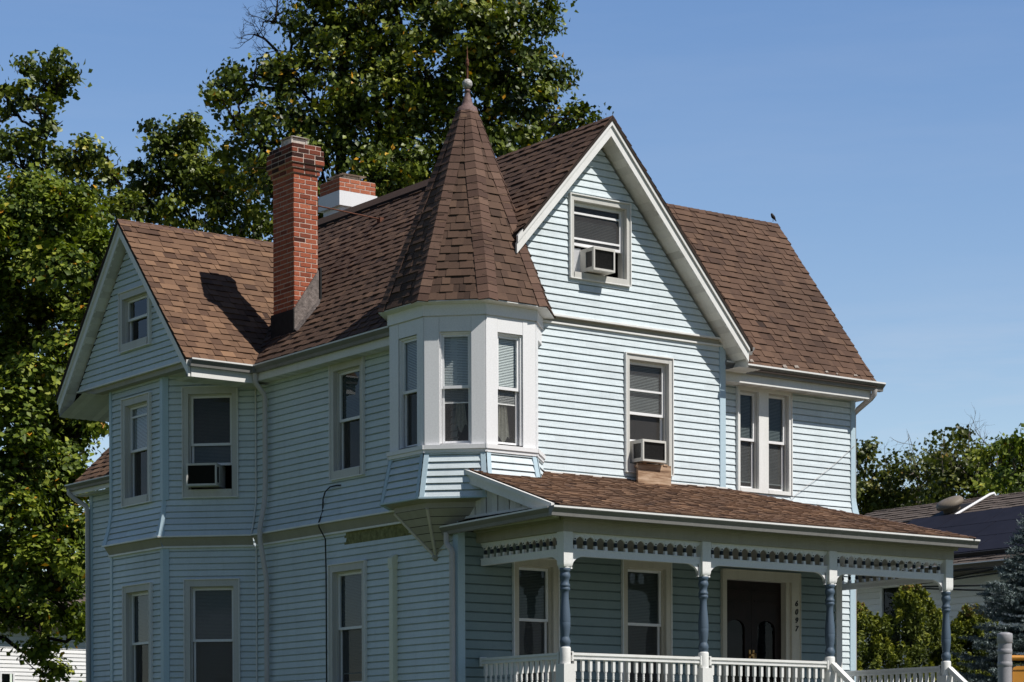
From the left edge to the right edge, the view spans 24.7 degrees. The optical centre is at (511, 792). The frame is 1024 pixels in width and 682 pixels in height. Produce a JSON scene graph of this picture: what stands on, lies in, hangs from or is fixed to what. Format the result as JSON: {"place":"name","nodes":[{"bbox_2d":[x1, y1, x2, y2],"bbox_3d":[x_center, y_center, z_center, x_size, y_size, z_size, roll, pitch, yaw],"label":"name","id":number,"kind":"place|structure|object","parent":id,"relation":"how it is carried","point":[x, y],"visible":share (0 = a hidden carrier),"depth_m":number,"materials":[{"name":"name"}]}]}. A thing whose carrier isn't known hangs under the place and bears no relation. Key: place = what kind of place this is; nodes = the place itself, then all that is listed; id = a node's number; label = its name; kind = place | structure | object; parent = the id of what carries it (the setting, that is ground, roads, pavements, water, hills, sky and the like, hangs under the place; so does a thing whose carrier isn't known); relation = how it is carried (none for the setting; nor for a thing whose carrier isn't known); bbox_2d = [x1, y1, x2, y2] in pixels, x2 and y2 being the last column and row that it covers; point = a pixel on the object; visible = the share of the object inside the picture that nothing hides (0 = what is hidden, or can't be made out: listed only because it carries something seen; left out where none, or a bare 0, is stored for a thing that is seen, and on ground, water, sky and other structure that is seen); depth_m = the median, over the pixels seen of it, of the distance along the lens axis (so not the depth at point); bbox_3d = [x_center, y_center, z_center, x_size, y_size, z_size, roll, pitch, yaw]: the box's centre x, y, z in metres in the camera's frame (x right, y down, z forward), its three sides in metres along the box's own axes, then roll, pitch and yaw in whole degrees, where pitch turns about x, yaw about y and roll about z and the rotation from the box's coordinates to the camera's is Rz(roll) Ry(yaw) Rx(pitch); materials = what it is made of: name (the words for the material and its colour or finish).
{"place":"outdoors","nodes":[
{"label":"outdoors","id":0,"kind":"place"},
{"bbox_2d":[0,571,85,681],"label":"white house","id":1,"kind":"structure","parent":0,"point":[9,665],"depth_m":50.63,"materials":[{"name":"white"}]},
{"bbox_2d":[0,672,14,681],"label":"window","id":2,"kind":"structure","parent":1,"relation":"in","point":[4,676],"depth_m":50.38,"materials":[{"name":"white plastic"}]},
{"bbox_2d":[0,0,1023,681],"label":"sky","id":3,"kind":"structure","parent":0,"point":[883,139],"materials":[{"name":"blue"}]},
{"bbox_2d":[56,48,979,681],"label":"clapboard house","id":4,"kind":"structure","parent":0,"point":[414,420],"depth_m":30.18,"materials":[{"name":"blue wood"}]},
{"bbox_2d":[118,284,151,353],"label":"window","id":5,"kind":"structure","parent":4,"relation":"in","point":[134,304],"depth_m":32.66,"materials":[{"name":"paint"}]},
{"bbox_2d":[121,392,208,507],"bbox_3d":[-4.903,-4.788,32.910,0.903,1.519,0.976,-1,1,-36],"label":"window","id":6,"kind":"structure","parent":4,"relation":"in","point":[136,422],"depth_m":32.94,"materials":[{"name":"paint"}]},
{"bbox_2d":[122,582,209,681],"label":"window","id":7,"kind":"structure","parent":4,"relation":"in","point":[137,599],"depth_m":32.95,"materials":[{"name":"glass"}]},
{"bbox_2d":[186,463,225,488],"bbox_3d":[-4.189,-4.334,32.006,0.425,0.305,0.450,0,0,9],"label":"window air conditioner","id":8,"kind":"object","parent":4,"relation":"attached to","point":[205,475],"depth_m":31.81,"materials":[{"name":"white plastic"}]},
{"bbox_2d":[181,385,238,497],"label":"window","id":9,"kind":"structure","parent":4,"relation":"in","point":[223,437],"depth_m":32.02,"materials":[{"name":"glass"}]},
{"bbox_2d":[183,578,240,681],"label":"window","id":10,"kind":"structure","parent":4,"relation":"in","point":[224,652],"depth_m":32.06,"materials":[{"name":"glass"}]},
{"bbox_2d":[328,357,365,480],"bbox_3d":[-1.772,-4.795,30.212,0.903,1.506,0.929,-1,1,-36],"label":"window","id":11,"kind":"structure","parent":4,"relation":"in","point":[347,442],"depth_m":30.22,"materials":[{"name":"paint"}]},
{"bbox_2d":[327,560,367,681],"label":"window","id":12,"kind":"structure","parent":4,"relation":"in","point":[347,581],"depth_m":30.25,"materials":[{"name":"glass"}]},
{"bbox_2d":[399,334,461,459],"bbox_3d":[-0.910,-4.832,28.426,0.841,1.523,0.695,-1,1,-36],"label":"window","id":13,"kind":"structure","parent":4,"relation":"in","point":[407,346],"depth_m":28.34,"materials":[{"name":"white plastic"}]},
{"bbox_2d":[439,331,471,443],"bbox_3d":[-0.664,-4.829,27.912,0.407,1.347,0.136,0,0,9],"label":"window","id":14,"kind":"structure","parent":4,"relation":"in","point":[460,416],"depth_m":27.92,"materials":[{"name":"white glass"}]},
{"bbox_2d":[462,332,522,446],"bbox_3d":[-0.275,-4.834,28.342,0.670,1.523,0.841,-1,1,-36],"label":"window","id":15,"kind":"structure","parent":4,"relation":"in","point":[503,430],"depth_m":28.12,"materials":[{"name":"white plastic"}]},
{"bbox_2d":[498,339,540,442],"bbox_3d":[-0.080,-4.837,28.656,0.841,1.523,0.680,0,0,9],"label":"window blind","id":16,"kind":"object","parent":4,"relation":"in","point":[510,409],"depth_m":28.30,"materials":[{"name":"white plastic"}]},
{"bbox_2d":[512,558,559,681],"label":"window","id":17,"kind":"structure","parent":4,"relation":"in","point":[535,583],"depth_m":28.84,"materials":[{"name":"white glass"}]},
{"bbox_2d":[574,246,614,275],"bbox_3d":[0.960,-6.628,29.157,0.465,0.305,0.460,-1,1,-36],"label":"window air conditioner","id":18,"kind":"object","parent":4,"relation":"attached to","point":[596,260],"depth_m":29.05,"materials":[{"name":"white plastic"}]},
{"bbox_2d":[568,192,631,286],"bbox_3d":[0.850,-6.904,29.539,1.140,1.088,0.903,-1,1,-36],"label":"window","id":19,"kind":"structure","parent":4,"relation":"in","point":[593,221],"depth_m":29.36,"materials":[{"name":"paint"}]},
{"bbox_2d":[621,560,672,681],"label":"window","id":20,"kind":"structure","parent":4,"relation":"in","point":[646,586],"depth_m":29.90,"materials":[{"name":"white glass"}]},
{"bbox_2d":[630,439,665,464],"bbox_3d":[1.653,-4.319,29.721,0.385,0.275,0.495,-1,1,-36],"label":"window air conditioner","id":21,"kind":"object","parent":4,"relation":"attached to","point":[648,451],"depth_m":29.54,"materials":[{"name":"white plastic"}]},
{"bbox_2d":[624,352,673,476],"bbox_3d":[1.493,-4.824,30.086,0.950,1.535,0.903,-1,1,-36],"label":"window","id":22,"kind":"structure","parent":4,"relation":"in","point":[649,379],"depth_m":29.95,"materials":[{"name":"paint"}]},
{"bbox_2d":[635,462,670,485],"bbox_3d":[1.767,-4.036,29.692,0.544,0.278,0.160,-1,1,-36],"label":"wooden board","id":23,"kind":"object","parent":4,"relation":"on","point":[652,474],"visible":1,"depth_m":29.62,"materials":[{"name":"brown wood"}]},
{"bbox_2d":[740,390,756,488],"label":"window","id":24,"kind":"structure","parent":4,"relation":"in","point":[752,439],"depth_m":31.38,"materials":[{"name":"glass"}]},
{"bbox_2d":[720,568,800,681],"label":"front door","id":25,"kind":"structure","parent":4,"relation":"in","point":[760,615],"depth_m":31.03,"materials":[{"name":"brown wood"}]},
{"bbox_2d":[740,394,787,491],"bbox_3d":[3.337,-4.731,31.933,0.675,1.500,0.835,-1,1,-36],"label":"window","id":26,"kind":"structure","parent":4,"relation":"in","point":[778,440],"depth_m":31.71,"materials":[{"name":"glass"}]},
{"bbox_2d":[856,492,1023,681],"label":"neighbour house","id":27,"kind":"structure","parent":0,"point":[988,521],"depth_m":43.33,"materials":[{"name":"grey"}]},
{"bbox_2d":[880,584,925,657],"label":"window","id":28,"kind":"structure","parent":27,"relation":"in","point":[886,593],"depth_m":43.78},
{"bbox_3d":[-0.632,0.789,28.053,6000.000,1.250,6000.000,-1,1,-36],"label":"ground","id":29,"kind":"structure","parent":0,"visible":0},
{"bbox_2d":[0,162,115,681],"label":"maple tree","id":30,"kind":"object","parent":29,"relation":"on","point":[55,236],"visible":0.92,"depth_m":44.40,"materials":[{"name":"green plant"}]},
{"bbox_2d":[0,44,153,569],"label":"slender tree","id":31,"kind":"object","parent":29,"relation":"on","point":[70,164],"visible":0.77,"depth_m":55.89,"materials":[{"name":"green plant"}]},
{"bbox_2d":[110,109,272,241],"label":"bushy tree","id":32,"kind":"object","parent":29,"relation":"on","point":[186,167],"visible":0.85,"depth_m":61.59,"materials":[{"name":"green plant"}]},
{"bbox_2d":[197,0,613,218],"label":"tall tree","id":33,"kind":"object","parent":29,"relation":"on","point":[405,120],"visible":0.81,"depth_m":57.48,"materials":[{"name":"green plant"}]},
{"bbox_2d":[857,601,912,681],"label":"arborvitae","id":34,"kind":"object","parent":29,"relation":"on","point":[868,624],"visible":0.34,"depth_m":35.71,"materials":[{"name":"green plant"}]},
{"bbox_2d":[856,436,918,514],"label":"background tree","id":35,"kind":"object","parent":29,"relation":"on","point":[867,501],"visible":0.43,"depth_m":68.83,"materials":[{"name":"green plant"}]},
{"bbox_2d":[871,432,962,508],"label":"background tree","id":36,"kind":"object","parent":29,"relation":"on","point":[895,494],"visible":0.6,"depth_m":68.26,"materials":[{"name":"green plant"}]},
{"bbox_2d":[859,583,978,681],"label":"arborvitae","id":37,"kind":"object","parent":29,"relation":"on","point":[915,605],"visible":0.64,"depth_m":35.63,"materials":[{"name":"green plant"}]},
{"bbox_2d":[905,403,1001,505],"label":"background tree","id":38,"kind":"object","parent":29,"relation":"on","point":[953,477],"visible":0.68,"depth_m":65.53,"materials":[{"name":"green plant"}]},
{"bbox_2d":[917,603,1022,681],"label":"arborvitae","id":39,"kind":"object","parent":29,"relation":"on","point":[966,620],"visible":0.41,"depth_m":35.80,"materials":[{"name":"green plant"}]},
{"bbox_2d":[950,513,1023,681],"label":"blue spruce","id":40,"kind":"object","parent":29,"relation":"on","point":[1009,589],"visible":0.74,"depth_m":31.65,"materials":[{"name":"green plant"}]},
{"bbox_2d":[958,423,1023,495],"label":"background tree","id":41,"kind":"object","parent":29,"relation":"on","point":[1005,476],"visible":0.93,"depth_m":62.98,"materials":[{"name":"green plant"}]},
{"bbox_2d":[997,632,1023,681],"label":"playground post","id":42,"kind":"object","parent":29,"relation":"on","point":[1007,672],"visible":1,"depth_m":17.26,"materials":[{"name":"grey plastic"}]}
]}

